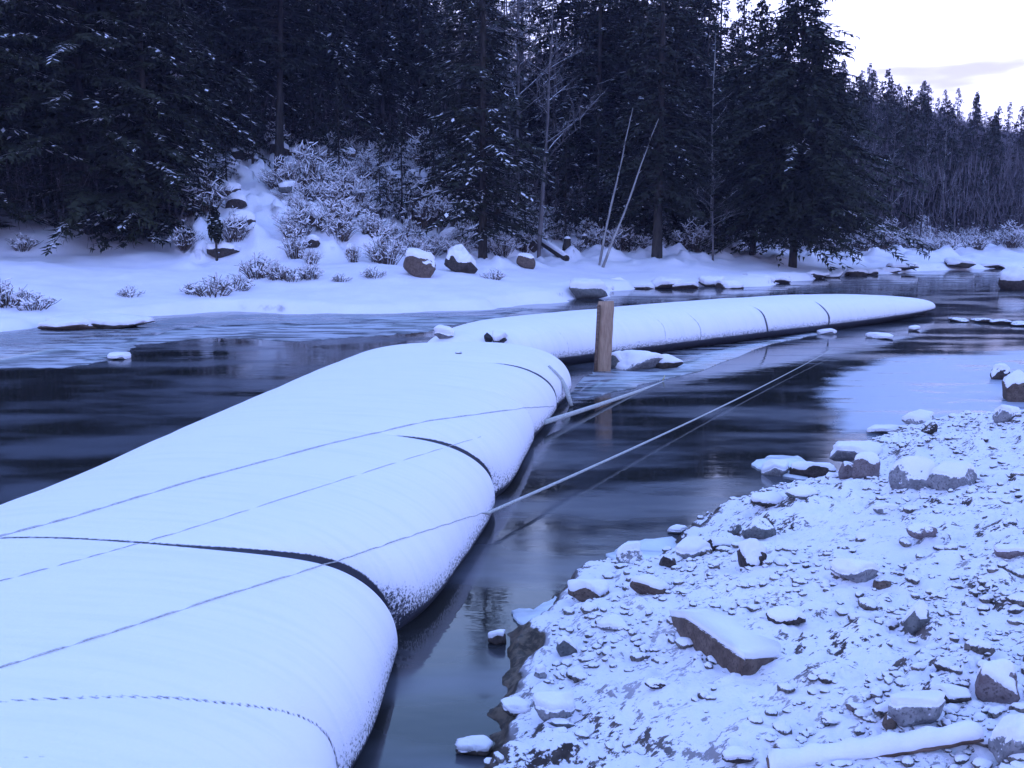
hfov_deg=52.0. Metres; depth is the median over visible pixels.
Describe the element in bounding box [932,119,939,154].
spruce
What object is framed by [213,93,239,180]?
spruce
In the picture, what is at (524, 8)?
spruce
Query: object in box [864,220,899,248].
shrub
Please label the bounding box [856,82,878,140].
spruce
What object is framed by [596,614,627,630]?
rock
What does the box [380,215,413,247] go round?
shrub
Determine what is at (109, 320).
snow-covered rock
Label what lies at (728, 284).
rock
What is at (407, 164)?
shrub
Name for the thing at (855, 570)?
rock
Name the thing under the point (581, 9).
spruce
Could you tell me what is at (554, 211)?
shrub
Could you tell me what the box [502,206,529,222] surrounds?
shrub
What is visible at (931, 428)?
rock
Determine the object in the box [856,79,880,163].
spruce
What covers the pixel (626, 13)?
spruce
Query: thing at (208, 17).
spruce
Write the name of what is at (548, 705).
rock
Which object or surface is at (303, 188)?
shrub
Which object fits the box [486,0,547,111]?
bare tree
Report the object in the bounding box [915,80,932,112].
spruce
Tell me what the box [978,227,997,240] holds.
shrub
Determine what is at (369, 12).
spruce
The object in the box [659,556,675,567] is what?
rock
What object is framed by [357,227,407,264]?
shrub
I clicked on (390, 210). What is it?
shrub
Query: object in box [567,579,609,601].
rock
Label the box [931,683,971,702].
rock
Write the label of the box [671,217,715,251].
shrub
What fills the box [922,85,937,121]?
spruce
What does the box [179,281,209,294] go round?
shrub
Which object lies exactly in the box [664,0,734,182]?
spruce
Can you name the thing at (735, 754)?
rock
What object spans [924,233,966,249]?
shrub
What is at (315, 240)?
rock
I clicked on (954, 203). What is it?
bare tree
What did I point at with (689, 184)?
spruce
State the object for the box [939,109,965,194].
spruce
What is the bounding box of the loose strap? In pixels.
[548,365,572,406]
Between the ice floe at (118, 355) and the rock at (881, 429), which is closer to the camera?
the rock at (881, 429)
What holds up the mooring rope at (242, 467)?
attached to the water filled dam at (293, 671)
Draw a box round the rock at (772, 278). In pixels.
[742,273,775,282]
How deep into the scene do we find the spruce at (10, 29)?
73.88 m
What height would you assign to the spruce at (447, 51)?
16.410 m
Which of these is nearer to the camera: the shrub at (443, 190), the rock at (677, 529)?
the rock at (677, 529)
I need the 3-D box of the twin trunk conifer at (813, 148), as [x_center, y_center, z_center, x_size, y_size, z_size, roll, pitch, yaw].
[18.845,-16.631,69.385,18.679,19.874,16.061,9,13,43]
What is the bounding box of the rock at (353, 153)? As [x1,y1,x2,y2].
[337,146,355,157]
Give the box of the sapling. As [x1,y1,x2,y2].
[206,205,223,260]
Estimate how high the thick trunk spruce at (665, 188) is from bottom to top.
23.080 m
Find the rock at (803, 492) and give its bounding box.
[785,484,818,499]
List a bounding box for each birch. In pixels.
[598,109,632,264]
[602,119,658,267]
[694,33,734,250]
[933,130,958,220]
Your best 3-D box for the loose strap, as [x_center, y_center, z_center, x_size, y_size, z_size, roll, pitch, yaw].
[1.071,0.028,22.189,0.612,0.851,0.295,5,11,30]
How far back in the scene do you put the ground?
10.78 m
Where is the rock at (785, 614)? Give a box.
[767,605,805,624]
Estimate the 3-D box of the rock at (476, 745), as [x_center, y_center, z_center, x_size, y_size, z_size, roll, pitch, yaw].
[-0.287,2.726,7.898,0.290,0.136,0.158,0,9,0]
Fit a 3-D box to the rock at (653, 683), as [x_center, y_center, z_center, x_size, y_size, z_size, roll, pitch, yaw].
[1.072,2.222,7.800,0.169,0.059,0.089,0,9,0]
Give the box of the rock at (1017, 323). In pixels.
[1010,321,1023,325]
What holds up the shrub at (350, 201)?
on the ground
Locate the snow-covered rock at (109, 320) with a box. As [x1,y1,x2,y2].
[45,313,155,328]
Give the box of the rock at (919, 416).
[902,409,933,424]
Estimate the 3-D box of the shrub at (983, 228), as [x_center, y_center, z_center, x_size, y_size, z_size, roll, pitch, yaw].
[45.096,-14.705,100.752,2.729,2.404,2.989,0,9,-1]
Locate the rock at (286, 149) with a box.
[269,139,289,155]
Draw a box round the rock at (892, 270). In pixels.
[877,267,901,272]
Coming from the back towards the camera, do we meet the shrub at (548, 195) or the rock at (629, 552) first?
the shrub at (548, 195)
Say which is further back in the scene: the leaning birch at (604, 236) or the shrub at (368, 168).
the shrub at (368, 168)
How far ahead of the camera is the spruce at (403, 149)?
67.59 m
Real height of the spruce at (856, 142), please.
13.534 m
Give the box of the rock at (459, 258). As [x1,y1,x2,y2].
[444,244,477,273]
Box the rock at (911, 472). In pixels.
[888,455,936,489]
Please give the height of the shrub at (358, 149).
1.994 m
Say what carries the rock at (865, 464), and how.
on the ground
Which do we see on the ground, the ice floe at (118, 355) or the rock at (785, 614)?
the rock at (785, 614)
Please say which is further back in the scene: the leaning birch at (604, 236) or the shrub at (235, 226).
the leaning birch at (604, 236)
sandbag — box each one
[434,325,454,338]
[492,330,507,342]
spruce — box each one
[0,9,40,110]
[0,11,38,179]
[2,0,124,206]
[4,8,100,174]
[12,2,97,115]
[25,0,221,173]
[101,0,231,229]
[103,0,270,192]
[106,0,157,120]
[160,0,260,154]
[188,0,255,138]
[190,4,269,115]
[192,0,307,153]
[207,1,343,135]
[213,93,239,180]
[219,0,329,146]
[234,38,269,164]
[263,15,332,126]
[283,0,391,158]
[285,24,334,157]
[288,0,403,145]
[302,0,365,91]
[316,0,401,115]
[320,77,357,179]
[322,0,453,123]
[342,1,427,132]
[346,0,425,156]
[368,131,392,219]
[369,1,445,111]
[373,0,476,151]
[385,111,417,223]
[391,0,443,128]
[402,0,556,258]
[405,0,524,223]
[411,71,457,209]
[422,0,459,88]
[430,0,458,126]
[434,0,532,146]
[439,1,514,133]
[496,0,559,134]
[496,0,622,191]
[503,0,654,231]
[505,0,596,205]
[508,138,543,252]
[525,29,548,136]
[537,0,694,224]
[538,0,611,220]
[544,109,591,239]
[566,89,619,239]
[575,0,724,249]
[578,0,622,111]
[589,0,733,258]
[590,0,680,231]
[605,0,666,169]
[613,0,742,242]
[615,143,648,251]
[619,0,681,117]
[651,0,754,199]
[659,0,719,106]
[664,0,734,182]
[665,0,750,242]
[672,146,702,246]
[697,0,736,106]
[698,18,755,206]
[714,0,762,219]
[717,22,739,77]
[754,16,769,148]
[825,101,892,232]
[829,83,873,250]
[840,60,853,103]
[846,99,869,218]
[850,75,881,171]
[854,70,868,116]
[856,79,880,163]
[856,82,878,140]
[857,106,935,230]
[861,69,885,152]
[863,63,877,112]
[863,113,889,204]
[866,68,908,201]
[866,74,878,107]
[872,71,884,103]
[873,102,948,223]
[874,98,887,125]
[875,80,884,104]
[878,80,903,154]
[880,90,902,178]
[883,86,929,235]
[889,100,928,191]
[895,83,905,103]
[904,94,941,205]
[906,107,945,215]
[911,134,964,236]
[914,83,935,134]
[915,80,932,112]
[917,97,942,154]
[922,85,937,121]
[927,128,947,195]
[930,100,969,205]
[931,138,972,234]
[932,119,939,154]
[934,97,940,113]
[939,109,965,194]
[940,89,952,117]
[946,127,981,228]
[953,88,964,123]
[953,94,982,192]
[955,122,964,140]
[959,115,989,208]
[962,133,996,217]
[962,152,994,236]
[963,116,1014,234]
[964,110,1017,203]
[968,96,984,158]
[969,91,983,139]
[976,106,1013,184]
[977,130,997,205]
[978,117,1004,175]
[982,111,990,126]
[983,146,1012,226]
[999,135,1023,214]
[1002,102,1015,138]
[1002,168,1023,229]
[1003,133,1018,173]
[1010,106,1023,198]
[1013,173,1023,225]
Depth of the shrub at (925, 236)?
91.41 m
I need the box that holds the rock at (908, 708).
[888,690,945,727]
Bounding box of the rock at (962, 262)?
[944,257,975,267]
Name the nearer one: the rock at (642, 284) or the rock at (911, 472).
the rock at (911, 472)
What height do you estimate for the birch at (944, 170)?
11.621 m
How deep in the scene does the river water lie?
19.38 m
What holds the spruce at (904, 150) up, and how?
on the ground
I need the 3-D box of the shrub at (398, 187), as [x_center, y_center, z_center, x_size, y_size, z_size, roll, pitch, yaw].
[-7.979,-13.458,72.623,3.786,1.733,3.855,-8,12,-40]
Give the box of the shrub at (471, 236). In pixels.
[460,223,490,248]
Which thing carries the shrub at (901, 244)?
on the ground
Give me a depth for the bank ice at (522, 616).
10.59 m
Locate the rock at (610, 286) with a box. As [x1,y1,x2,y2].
[605,283,613,289]
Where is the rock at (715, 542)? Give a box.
[705,536,736,551]
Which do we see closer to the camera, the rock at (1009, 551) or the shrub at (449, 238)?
the rock at (1009, 551)
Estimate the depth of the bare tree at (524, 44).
103.77 m
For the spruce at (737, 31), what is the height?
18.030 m
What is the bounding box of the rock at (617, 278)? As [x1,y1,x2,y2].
[610,277,626,280]
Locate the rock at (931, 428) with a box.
[921,421,937,434]
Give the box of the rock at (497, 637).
[488,629,505,644]
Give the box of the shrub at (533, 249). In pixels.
[528,239,536,252]
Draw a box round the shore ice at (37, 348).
[0,308,531,367]
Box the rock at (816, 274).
[805,270,829,278]
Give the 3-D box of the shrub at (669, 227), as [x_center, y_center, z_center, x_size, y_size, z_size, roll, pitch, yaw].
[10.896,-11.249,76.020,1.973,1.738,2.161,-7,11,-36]
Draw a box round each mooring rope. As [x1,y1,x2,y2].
[0,349,831,667]
[0,406,552,536]
[0,436,480,580]
[544,375,664,424]
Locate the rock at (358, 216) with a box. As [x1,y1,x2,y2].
[357,214,368,223]
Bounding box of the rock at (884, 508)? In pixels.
[873,503,898,514]
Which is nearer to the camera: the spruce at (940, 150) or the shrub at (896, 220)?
the shrub at (896, 220)
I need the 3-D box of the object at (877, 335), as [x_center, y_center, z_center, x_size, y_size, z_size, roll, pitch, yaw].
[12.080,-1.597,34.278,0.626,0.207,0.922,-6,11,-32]
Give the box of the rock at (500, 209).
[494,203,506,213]
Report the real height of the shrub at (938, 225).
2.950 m
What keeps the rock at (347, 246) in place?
on the ground
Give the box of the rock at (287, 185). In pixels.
[278,180,299,192]
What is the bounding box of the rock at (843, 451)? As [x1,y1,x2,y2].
[829,441,882,461]
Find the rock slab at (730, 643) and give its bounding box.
[669,608,780,675]
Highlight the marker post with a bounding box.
[594,301,613,371]
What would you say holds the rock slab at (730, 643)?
on the ground
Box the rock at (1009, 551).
[993,544,1023,558]
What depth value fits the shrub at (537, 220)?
74.91 m
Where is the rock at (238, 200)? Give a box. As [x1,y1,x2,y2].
[225,193,246,208]
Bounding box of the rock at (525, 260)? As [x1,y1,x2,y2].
[516,253,535,268]
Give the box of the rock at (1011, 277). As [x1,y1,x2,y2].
[998,265,1023,289]
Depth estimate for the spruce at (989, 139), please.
117.19 m
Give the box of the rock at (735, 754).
[722,745,754,763]
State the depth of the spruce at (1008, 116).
179.07 m
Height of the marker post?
2.330 m
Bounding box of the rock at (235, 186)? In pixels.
[222,182,240,194]
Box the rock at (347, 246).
[346,243,357,256]
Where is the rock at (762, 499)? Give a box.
[750,492,783,506]
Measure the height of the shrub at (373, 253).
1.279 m
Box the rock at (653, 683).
[645,677,667,688]
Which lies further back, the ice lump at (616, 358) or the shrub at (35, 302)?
the shrub at (35, 302)
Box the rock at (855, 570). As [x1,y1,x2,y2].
[830,557,879,582]
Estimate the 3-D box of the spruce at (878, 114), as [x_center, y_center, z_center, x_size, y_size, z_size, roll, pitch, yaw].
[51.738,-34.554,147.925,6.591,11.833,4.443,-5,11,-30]
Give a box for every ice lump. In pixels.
[611,350,621,367]
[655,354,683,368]
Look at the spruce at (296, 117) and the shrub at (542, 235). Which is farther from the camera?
the spruce at (296, 117)
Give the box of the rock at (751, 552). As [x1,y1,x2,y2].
[737,538,766,567]
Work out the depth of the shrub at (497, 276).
52.25 m
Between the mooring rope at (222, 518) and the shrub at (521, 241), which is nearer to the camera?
the mooring rope at (222, 518)
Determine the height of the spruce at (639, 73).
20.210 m
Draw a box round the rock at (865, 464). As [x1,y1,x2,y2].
[852,452,879,479]
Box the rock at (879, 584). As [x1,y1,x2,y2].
[873,579,890,589]
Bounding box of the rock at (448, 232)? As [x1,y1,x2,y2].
[439,227,461,241]
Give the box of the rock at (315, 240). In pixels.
[304,234,319,247]
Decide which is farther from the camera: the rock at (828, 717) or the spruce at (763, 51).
the spruce at (763, 51)
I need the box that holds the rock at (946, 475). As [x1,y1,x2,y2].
[927,460,976,490]
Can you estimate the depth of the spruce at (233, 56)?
75.85 m
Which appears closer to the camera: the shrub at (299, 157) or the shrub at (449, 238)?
the shrub at (449, 238)
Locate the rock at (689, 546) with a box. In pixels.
[675,535,710,558]
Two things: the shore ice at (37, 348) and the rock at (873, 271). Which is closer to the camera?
the shore ice at (37, 348)
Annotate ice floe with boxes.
[107,352,131,358]
[817,328,836,333]
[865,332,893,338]
[908,325,919,330]
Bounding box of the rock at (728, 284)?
[714,279,743,288]
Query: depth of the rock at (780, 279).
61.19 m
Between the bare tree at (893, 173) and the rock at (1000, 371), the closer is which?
the rock at (1000, 371)
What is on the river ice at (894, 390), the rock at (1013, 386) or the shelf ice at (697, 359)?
the rock at (1013, 386)
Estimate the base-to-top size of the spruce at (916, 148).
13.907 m
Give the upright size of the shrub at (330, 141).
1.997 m
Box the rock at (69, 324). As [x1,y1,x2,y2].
[37,318,95,329]
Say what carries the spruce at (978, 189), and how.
on the ground
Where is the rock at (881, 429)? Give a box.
[866,424,900,433]
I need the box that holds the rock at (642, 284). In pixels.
[628,281,654,288]
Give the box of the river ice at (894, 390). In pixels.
[821,350,1023,433]
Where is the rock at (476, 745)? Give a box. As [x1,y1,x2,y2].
[455,735,492,755]
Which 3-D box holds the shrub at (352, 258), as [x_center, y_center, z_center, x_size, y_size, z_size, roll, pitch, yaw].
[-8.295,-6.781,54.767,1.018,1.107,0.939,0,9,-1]
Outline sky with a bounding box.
[423,0,1023,134]
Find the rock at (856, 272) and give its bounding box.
[844,269,867,275]
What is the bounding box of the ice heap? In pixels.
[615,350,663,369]
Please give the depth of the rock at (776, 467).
16.24 m
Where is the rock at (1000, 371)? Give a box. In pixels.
[990,363,1009,379]
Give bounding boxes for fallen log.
[766,720,983,767]
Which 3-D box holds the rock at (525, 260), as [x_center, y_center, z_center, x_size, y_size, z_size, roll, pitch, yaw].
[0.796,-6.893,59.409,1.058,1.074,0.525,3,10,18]
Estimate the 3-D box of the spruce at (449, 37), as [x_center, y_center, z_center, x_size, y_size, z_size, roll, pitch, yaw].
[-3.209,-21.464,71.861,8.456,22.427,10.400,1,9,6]
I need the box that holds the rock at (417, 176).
[406,169,420,183]
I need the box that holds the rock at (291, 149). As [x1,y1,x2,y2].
[287,144,307,157]
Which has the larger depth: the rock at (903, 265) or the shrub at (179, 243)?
the rock at (903, 265)
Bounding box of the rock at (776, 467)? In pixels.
[761,459,789,476]
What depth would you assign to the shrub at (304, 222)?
57.48 m
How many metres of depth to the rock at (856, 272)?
68.62 m
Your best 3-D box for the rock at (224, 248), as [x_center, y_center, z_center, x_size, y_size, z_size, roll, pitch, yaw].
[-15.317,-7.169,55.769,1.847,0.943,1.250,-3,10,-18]
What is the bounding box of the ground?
[0,73,1023,767]
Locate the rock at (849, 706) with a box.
[846,702,858,710]
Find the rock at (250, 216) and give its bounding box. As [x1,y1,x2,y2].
[227,209,255,230]
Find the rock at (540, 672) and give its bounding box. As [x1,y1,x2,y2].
[534,664,546,678]
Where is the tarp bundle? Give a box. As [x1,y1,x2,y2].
[484,333,492,341]
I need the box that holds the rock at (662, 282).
[651,276,681,287]
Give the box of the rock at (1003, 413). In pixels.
[992,404,1019,423]
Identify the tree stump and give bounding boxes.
[562,236,570,250]
[581,234,587,247]
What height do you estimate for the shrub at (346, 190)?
1.803 m
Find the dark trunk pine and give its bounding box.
[214,0,342,170]
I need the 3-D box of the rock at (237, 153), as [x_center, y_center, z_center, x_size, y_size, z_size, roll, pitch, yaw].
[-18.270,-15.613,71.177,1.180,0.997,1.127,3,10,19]
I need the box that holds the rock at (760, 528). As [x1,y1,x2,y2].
[742,518,775,538]
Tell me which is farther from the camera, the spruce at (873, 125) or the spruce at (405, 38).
the spruce at (873, 125)
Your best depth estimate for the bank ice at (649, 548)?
12.70 m
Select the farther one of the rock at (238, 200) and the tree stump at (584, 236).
the tree stump at (584, 236)
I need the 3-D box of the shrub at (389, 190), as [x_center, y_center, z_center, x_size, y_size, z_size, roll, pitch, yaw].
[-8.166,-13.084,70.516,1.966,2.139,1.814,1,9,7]
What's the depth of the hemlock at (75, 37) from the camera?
55.55 m
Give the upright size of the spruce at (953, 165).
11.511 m
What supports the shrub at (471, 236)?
on the ground
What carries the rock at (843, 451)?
on the ground
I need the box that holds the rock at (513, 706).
[501,697,529,716]
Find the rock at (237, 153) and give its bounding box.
[231,147,249,159]
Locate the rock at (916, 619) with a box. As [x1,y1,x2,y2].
[903,600,928,634]
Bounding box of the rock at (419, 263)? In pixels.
[403,247,435,277]
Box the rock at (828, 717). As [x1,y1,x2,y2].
[821,711,848,724]
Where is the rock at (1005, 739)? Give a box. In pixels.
[988,713,1023,762]
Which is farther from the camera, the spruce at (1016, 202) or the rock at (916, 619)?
the spruce at (1016, 202)
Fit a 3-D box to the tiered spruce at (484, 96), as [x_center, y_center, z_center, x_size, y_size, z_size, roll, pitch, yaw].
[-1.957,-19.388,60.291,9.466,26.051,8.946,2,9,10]
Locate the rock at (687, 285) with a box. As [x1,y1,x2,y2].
[671,281,698,288]
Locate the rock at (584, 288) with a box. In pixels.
[569,277,607,298]
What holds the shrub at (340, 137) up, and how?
on the ground
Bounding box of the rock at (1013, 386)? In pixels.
[1002,369,1023,401]
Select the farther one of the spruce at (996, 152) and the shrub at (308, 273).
the spruce at (996, 152)
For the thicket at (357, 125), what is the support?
on the ground
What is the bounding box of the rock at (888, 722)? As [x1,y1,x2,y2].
[882,713,896,729]
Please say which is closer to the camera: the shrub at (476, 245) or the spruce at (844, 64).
the shrub at (476, 245)
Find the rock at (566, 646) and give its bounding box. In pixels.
[556,635,576,656]
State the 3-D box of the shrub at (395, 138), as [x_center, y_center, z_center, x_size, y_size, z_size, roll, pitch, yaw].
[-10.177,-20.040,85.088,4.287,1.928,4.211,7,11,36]
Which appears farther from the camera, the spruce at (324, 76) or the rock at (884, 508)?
the spruce at (324, 76)
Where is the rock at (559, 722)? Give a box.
[547,718,574,727]
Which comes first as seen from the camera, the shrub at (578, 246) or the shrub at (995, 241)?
the shrub at (578, 246)
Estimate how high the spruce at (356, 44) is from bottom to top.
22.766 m
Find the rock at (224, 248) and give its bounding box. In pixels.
[206,241,240,257]
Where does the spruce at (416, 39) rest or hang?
on the ground
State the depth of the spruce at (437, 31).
95.99 m
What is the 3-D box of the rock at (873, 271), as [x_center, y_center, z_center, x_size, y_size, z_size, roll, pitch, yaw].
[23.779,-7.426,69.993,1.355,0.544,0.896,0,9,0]
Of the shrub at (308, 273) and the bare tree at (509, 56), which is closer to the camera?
the shrub at (308, 273)
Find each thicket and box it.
[0,31,728,248]
[845,98,1023,245]
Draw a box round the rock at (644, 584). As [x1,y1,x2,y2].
[630,574,669,594]
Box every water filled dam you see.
[0,342,570,767]
[427,294,934,364]
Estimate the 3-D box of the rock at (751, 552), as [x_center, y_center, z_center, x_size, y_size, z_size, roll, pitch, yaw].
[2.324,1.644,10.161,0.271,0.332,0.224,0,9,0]
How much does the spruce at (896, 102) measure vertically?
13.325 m
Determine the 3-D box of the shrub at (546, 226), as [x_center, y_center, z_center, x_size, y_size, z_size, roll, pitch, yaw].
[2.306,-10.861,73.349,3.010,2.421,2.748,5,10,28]
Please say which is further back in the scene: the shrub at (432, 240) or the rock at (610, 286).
the shrub at (432, 240)
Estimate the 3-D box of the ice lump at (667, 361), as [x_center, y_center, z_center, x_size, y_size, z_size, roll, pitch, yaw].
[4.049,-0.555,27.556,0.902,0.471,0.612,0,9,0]
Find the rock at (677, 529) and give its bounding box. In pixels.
[667,524,687,533]
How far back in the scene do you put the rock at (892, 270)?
71.55 m
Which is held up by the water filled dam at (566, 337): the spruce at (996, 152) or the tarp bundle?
the tarp bundle
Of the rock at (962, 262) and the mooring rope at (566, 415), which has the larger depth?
the rock at (962, 262)
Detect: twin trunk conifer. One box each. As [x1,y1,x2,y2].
[666,0,932,271]
[675,0,849,255]
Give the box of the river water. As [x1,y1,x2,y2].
[0,267,1023,767]
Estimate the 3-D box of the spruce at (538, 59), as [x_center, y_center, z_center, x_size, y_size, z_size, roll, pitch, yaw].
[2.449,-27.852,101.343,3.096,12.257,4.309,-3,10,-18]
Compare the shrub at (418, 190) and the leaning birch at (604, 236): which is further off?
the shrub at (418, 190)
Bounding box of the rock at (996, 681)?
[975,658,1019,703]
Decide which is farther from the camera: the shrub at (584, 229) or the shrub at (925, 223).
the shrub at (925, 223)
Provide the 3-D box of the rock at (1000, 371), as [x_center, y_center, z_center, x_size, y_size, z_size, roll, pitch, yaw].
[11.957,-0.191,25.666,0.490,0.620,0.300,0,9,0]
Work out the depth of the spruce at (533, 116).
81.54 m
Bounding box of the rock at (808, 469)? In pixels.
[789,461,836,477]
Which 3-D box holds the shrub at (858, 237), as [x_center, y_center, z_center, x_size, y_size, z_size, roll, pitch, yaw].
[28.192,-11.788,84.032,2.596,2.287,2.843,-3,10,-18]
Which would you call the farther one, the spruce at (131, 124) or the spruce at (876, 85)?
the spruce at (876, 85)
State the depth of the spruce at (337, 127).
70.14 m
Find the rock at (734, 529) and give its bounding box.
[727,522,741,535]
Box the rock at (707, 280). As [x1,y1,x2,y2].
[698,275,724,286]
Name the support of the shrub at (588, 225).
on the ground
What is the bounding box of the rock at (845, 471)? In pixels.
[838,461,852,479]
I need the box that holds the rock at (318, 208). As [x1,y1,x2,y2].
[306,206,329,226]
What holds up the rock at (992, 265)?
on the ground
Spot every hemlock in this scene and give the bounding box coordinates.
[0,0,152,232]
[0,0,220,256]
[65,0,228,252]
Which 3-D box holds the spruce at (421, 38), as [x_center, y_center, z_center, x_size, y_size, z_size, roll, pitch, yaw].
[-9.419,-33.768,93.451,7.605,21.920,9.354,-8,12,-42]
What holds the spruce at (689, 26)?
on the ground
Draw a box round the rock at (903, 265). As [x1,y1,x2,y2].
[886,261,918,270]
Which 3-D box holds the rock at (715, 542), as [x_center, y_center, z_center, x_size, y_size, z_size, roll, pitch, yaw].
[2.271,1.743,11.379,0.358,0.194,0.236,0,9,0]
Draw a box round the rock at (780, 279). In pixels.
[767,274,790,282]
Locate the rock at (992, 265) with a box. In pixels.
[976,262,1004,268]
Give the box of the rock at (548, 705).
[532,691,574,721]
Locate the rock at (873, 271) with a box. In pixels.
[865,269,878,274]
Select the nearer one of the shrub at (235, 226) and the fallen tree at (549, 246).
the shrub at (235, 226)
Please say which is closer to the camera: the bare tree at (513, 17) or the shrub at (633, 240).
the shrub at (633, 240)
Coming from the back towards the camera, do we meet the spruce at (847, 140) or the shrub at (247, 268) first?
the spruce at (847, 140)
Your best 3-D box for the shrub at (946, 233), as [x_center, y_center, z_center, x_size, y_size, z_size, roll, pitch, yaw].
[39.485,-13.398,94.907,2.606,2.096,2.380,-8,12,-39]
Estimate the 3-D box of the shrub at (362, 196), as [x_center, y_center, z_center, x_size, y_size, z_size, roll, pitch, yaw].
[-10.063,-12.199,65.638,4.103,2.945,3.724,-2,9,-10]
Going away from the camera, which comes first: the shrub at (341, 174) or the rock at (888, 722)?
the rock at (888, 722)
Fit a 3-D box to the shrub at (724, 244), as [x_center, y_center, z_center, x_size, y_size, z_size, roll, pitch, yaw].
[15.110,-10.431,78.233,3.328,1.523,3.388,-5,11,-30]
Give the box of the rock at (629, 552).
[616,541,643,563]
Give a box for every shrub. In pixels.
[0,278,28,307]
[5,232,43,251]
[9,289,60,310]
[115,284,145,297]
[167,160,236,215]
[167,219,205,250]
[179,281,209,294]
[184,272,237,297]
[210,271,254,291]
[221,206,255,241]
[234,250,280,278]
[256,154,304,189]
[257,170,287,187]
[259,259,296,280]
[264,121,289,146]
[268,175,332,201]
[269,195,320,236]
[273,139,342,198]
[275,215,301,237]
[275,267,305,281]
[276,225,310,258]
[281,194,298,205]
[286,191,318,220]
[291,259,325,279]
[293,150,308,161]
[293,160,328,196]
[298,243,323,264]
[300,138,333,161]
[304,174,367,200]
[305,187,361,228]
[313,181,353,214]
[314,206,362,241]
[316,131,340,157]
[325,117,363,145]
[325,166,378,206]
[325,187,364,221]
[327,158,369,192]
[329,135,377,155]
[329,272,351,281]
[332,149,358,165]
[343,244,362,262]
[346,197,389,215]
[350,148,386,180]
[355,204,396,236]
[356,209,381,237]
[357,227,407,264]
[358,146,376,164]
[359,265,386,277]
[360,176,377,196]
[361,124,374,145]
[362,243,387,261]
[365,128,411,145]
[369,201,399,217]
[370,132,400,161]
[375,174,404,204]
[377,164,394,180]
[377,177,420,199]
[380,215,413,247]
[387,178,450,228]
[390,151,415,160]
[394,155,416,171]
[394,170,415,189]
[397,229,432,251]
[399,126,445,164]
[399,216,425,245]
[400,229,459,255]
[404,198,427,221]
[413,186,460,226]
[415,175,451,200]
[420,241,434,252]
[422,182,457,201]
[435,239,475,252]
[447,216,477,243]
[447,228,467,244]
[460,223,490,248]
[469,234,502,252]
[480,268,506,279]
[487,231,521,257]
[501,220,536,252]
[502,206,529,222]
[506,203,549,219]
[512,183,538,202]
[516,212,558,228]
[526,211,562,234]
[528,225,551,248]
[528,239,536,252]
[532,187,557,202]
[542,228,570,239]
[544,200,570,223]
[550,186,600,224]
[553,219,577,236]
[571,234,589,251]
[572,217,601,245]
[578,218,618,246]
[581,218,599,234]
[602,222,642,250]
[617,239,644,250]
[634,228,651,248]
[649,226,675,239]
[650,237,679,247]
[669,231,704,245]
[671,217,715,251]
[705,236,738,247]
[823,227,854,251]
[850,222,879,250]
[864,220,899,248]
[873,221,904,247]
[880,216,912,245]
[896,231,918,247]
[898,232,932,247]
[905,214,941,238]
[915,222,934,238]
[916,213,952,237]
[919,231,943,250]
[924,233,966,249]
[934,224,958,243]
[945,231,989,247]
[959,223,984,240]
[967,229,992,249]
[969,218,996,235]
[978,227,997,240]
[986,227,1005,245]
[993,220,1023,247]
[1007,231,1023,246]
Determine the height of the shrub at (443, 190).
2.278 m
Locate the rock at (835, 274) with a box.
[824,270,842,277]
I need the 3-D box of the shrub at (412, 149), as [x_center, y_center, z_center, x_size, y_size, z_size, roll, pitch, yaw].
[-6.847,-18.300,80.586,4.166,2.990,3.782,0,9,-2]
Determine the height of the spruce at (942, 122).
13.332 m
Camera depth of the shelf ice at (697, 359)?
27.21 m
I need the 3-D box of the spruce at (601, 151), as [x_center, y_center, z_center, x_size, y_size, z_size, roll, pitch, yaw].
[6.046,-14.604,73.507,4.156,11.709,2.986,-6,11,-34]
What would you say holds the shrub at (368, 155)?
on the ground
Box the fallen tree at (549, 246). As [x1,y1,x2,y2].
[527,233,569,260]
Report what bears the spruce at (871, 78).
on the ground
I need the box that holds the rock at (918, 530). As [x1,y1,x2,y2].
[906,522,936,538]
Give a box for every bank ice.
[511,596,556,624]
[606,536,676,559]
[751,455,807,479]
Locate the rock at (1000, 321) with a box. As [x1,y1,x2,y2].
[989,319,1011,323]
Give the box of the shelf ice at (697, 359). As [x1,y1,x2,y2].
[570,332,818,397]
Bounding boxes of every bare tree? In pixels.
[420,0,459,126]
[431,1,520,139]
[431,11,479,88]
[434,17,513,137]
[477,3,533,143]
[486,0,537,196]
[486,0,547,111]
[489,0,539,109]
[491,0,576,210]
[499,7,539,147]
[509,5,530,84]
[513,38,543,164]
[514,0,581,73]
[515,2,539,152]
[517,0,607,257]
[520,11,553,178]
[532,23,581,211]
[684,153,745,260]
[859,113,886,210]
[869,123,912,230]
[908,136,939,237]
[946,173,965,235]
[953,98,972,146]
[967,172,995,235]
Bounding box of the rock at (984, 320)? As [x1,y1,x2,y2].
[970,318,992,322]
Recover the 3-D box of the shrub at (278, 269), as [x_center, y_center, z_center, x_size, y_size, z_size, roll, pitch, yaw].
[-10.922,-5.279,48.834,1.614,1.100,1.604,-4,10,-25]
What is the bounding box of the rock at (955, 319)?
[947,317,969,321]
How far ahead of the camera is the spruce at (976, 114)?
129.40 m
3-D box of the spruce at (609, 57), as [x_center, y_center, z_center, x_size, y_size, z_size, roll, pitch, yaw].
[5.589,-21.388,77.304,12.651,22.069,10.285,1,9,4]

